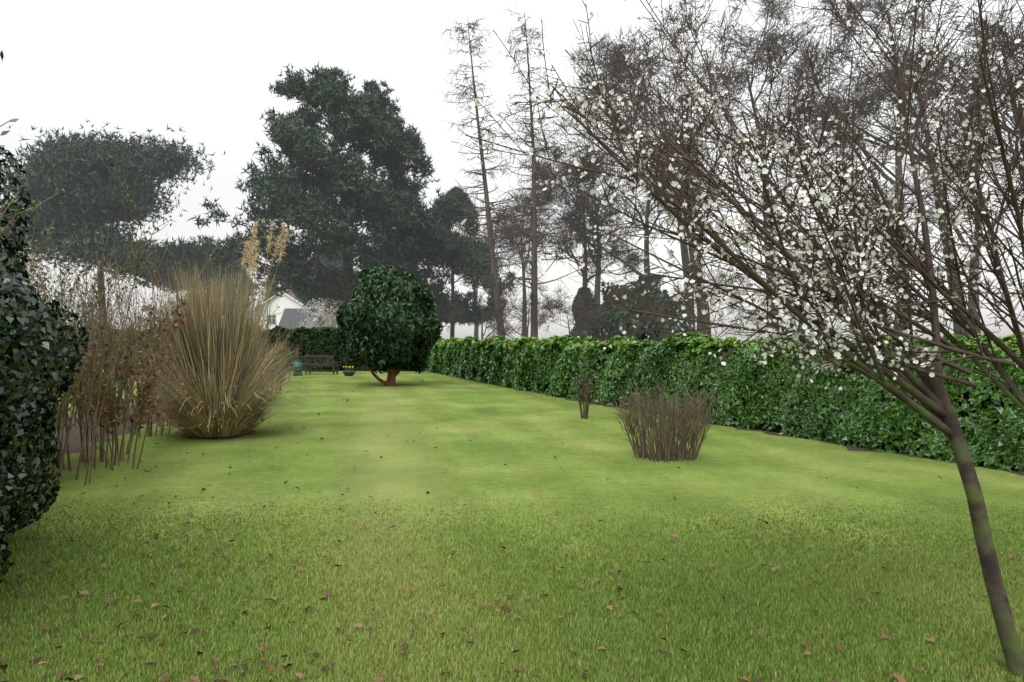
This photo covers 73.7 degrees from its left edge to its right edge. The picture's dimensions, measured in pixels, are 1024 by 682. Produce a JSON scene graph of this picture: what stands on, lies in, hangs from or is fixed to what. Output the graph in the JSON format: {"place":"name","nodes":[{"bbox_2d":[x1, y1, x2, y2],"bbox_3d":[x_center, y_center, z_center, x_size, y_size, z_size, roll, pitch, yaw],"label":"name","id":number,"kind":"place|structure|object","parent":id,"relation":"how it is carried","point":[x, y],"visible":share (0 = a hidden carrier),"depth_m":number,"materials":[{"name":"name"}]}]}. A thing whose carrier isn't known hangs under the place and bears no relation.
{"place":"outdoors","nodes":[
{"label":"outdoors","id":0,"kind":"place"},
{"bbox_2d":[0,284,29,399],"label":"holly","id":1,"kind":"object","parent":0,"point":[14,316],"visible":0.04,"depth_m":5.16,"materials":[{"name":"green plant"}]},
{"bbox_2d":[253,287,304,328],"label":"white house","id":2,"kind":"structure","parent":0,"point":[290,301],"depth_m":100.04,"materials":[{"name":"paint"}]},
{"bbox_2d":[298,298,342,327],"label":"blossom tree","id":3,"kind":"object","parent":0,"point":[330,317],"depth_m":60.85,"materials":[{"name":"white plant"}]},
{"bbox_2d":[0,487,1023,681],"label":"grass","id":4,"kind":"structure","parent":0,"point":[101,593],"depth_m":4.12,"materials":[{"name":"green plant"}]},
{"bbox_2d":[0,343,1023,681],"bbox_3d":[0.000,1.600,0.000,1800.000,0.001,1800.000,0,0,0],"label":"lawn","id":5,"kind":"structure","parent":0,"point":[490,443],"depth_m":7.72,"materials":[{"name":"green plant"}]},
{"bbox_2d":[0,145,89,582],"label":"holly bush","id":6,"kind":"object","parent":5,"relation":"on","point":[31,322],"visible":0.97,"depth_m":4.92,"materials":[{"name":"green plant"}]},
{"bbox_2d":[0,395,172,508],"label":"border soil","id":7,"kind":"structure","parent":5,"relation":"on","point":[74,438],"depth_m":11.91,"materials":[{"name":"brown soil"}]},
{"bbox_2d":[0,51,301,489],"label":"border shrub","id":8,"kind":"object","parent":7,"relation":"on","point":[65,408],"depth_m":8.80,"materials":[{"name":"plant"}]},
{"bbox_2d":[61,299,190,433],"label":"dry beech leaves","id":9,"kind":"object","parent":8,"relation":"attached to","point":[136,378],"visible":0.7,"depth_m":8.49,"materials":[{"name":"brown plant"}]},
{"bbox_2d":[181,430,255,438],"bbox_3d":[-5.021,1.595,11.648,1.209,0.001,1.151,0,0,0],"label":"soil bed","id":10,"kind":"object","parent":5,"relation":"on","point":[242,435],"visible":0.44,"depth_m":11.28,"materials":[{"name":"soil"}]},
{"bbox_2d":[118,220,323,437],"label":"pampas grass","id":11,"kind":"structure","parent":10,"relation":"on","point":[219,399],"depth_m":11.21,"materials":[{"name":"beige plant"}]},
{"bbox_2d":[69,325,415,370],"bbox_3d":[-15.519,0.441,38.060,21.487,2.825,1.950,0,0,8],"label":"hedge","id":12,"kind":"object","parent":5,"relation":"on","point":[323,340],"depth_m":36.74,"materials":[{"name":"green plant"}]},
{"bbox_2d":[292,359,302,375],"bbox_3d":[-9.850,1.222,31.390,0.480,0.755,0.500,0,0,0],"label":"urn","id":13,"kind":"object","parent":5,"relation":"on","point":[298,367],"visible":0.99,"depth_m":31.23,"materials":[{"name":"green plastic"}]},
{"bbox_2d":[279,308,334,328],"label":"house roof","id":14,"kind":"structure","parent":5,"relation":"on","point":[296,316],"depth_m":93.63,"materials":[{"name":"tile"}]},
{"bbox_2d":[304,355,338,374],"bbox_3d":[-9.101,1.137,32.592,1.460,0.926,0.637,0,0,8],"label":"garden bench","id":15,"kind":"object","parent":5,"relation":"on","point":[332,361],"visible":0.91,"depth_m":32.35,"materials":[{"name":"brown wood"}]},
{"bbox_2d":[342,366,354,375],"bbox_3d":[-7.500,1.377,31.400,0.620,0.445,0.620,0,0,0],"label":"planter bowl","id":16,"kind":"object","parent":5,"relation":"on","point":[349,373],"visible":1,"depth_m":31.27,"materials":[{"name":"grey stone"}]},
{"bbox_2d":[334,264,444,385],"bbox_3d":[-4.364,-0.539,24.658,3.961,4.391,4.074,0,0,0],"label":"topiary tree","id":17,"kind":"object","parent":5,"relation":"on","point":[401,325],"depth_m":23.45,"materials":[{"name":"green plant"}]},
{"bbox_2d":[0,380,1023,681],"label":"fallen leaves","id":18,"kind":"object","parent":5,"relation":"on","point":[328,592],"visible":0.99,"depth_m":4.00,"materials":[{"name":"brown plant"}]},
{"bbox_2d":[439,5,594,337],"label":"bare larch trees","id":19,"kind":"object","parent":5,"relation":"on","point":[533,237],"visible":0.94,"depth_m":40.05,"materials":[{"name":"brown plant"}]},
{"bbox_2d":[573,371,596,418],"bbox_3d":[1.524,1.111,14.184,0.482,0.991,0.604,0,0,27],"label":"bare shrub","id":20,"kind":"object","parent":5,"relation":"on","point":[584,414],"visible":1,"depth_m":14.13,"materials":[{"name":"brown plant"}]},
{"bbox_2d":[568,274,688,341],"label":"ivy and evergreens","id":21,"kind":"object","parent":5,"relation":"on","point":[611,327],"visible":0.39,"depth_m":42.29,"materials":[{"name":"green plant"}]},
{"bbox_2d":[613,296,663,340],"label":"evergreen","id":22,"kind":"object","parent":21,"relation":"on","point":[643,336],"visible":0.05,"depth_m":42.03,"materials":[{"name":"green plant"}]},
{"bbox_2d":[604,369,721,462],"bbox_3d":[2.036,0.997,9.377,1.542,1.217,1.721,0,0,0],"label":"bare shrub","id":23,"kind":"object","parent":5,"relation":"on","point":[671,446],"visible":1,"depth_m":9.18,"materials":[{"name":"brown plant"}]},
{"bbox_2d":[646,453,681,460],"bbox_3d":[2.120,1.595,9.418,0.600,0.001,0.581,0,0,-41],"label":"soil bed","id":24,"kind":"object","parent":5,"relation":"on","point":[663,457],"visible":0.37,"depth_m":9.35,"materials":[{"name":"soil"}]},
{"bbox_2d":[421,0,1023,340],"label":"bare trees","id":25,"kind":"object","parent":5,"relation":"on","point":[582,202],"visible":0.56,"depth_m":46.62,"materials":[{"name":"plant"}]},
{"bbox_2d":[422,370,1023,474],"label":"soil under laurel","id":26,"kind":"structure","parent":5,"relation":"on","point":[852,448],"depth_m":11.53,"materials":[{"name":"brown soil"}]},
{"bbox_2d":[422,331,1023,472],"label":"laurel hedge","id":27,"kind":"object","parent":5,"relation":"on","point":[557,361],"depth_m":12.13,"materials":[{"name":"green plant"}]},
{"bbox_2d":[466,0,1023,680],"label":"blossoming tree","id":28,"kind":"object","parent":5,"relation":"on","point":[930,396],"depth_m":3.25,"materials":[{"name":"white plant"}]},
{"bbox_2d":[0,0,1023,341],"label":"sky","id":29,"kind":"structure","parent":0,"point":[205,69],"materials":[{"name":"white"}]}
]}

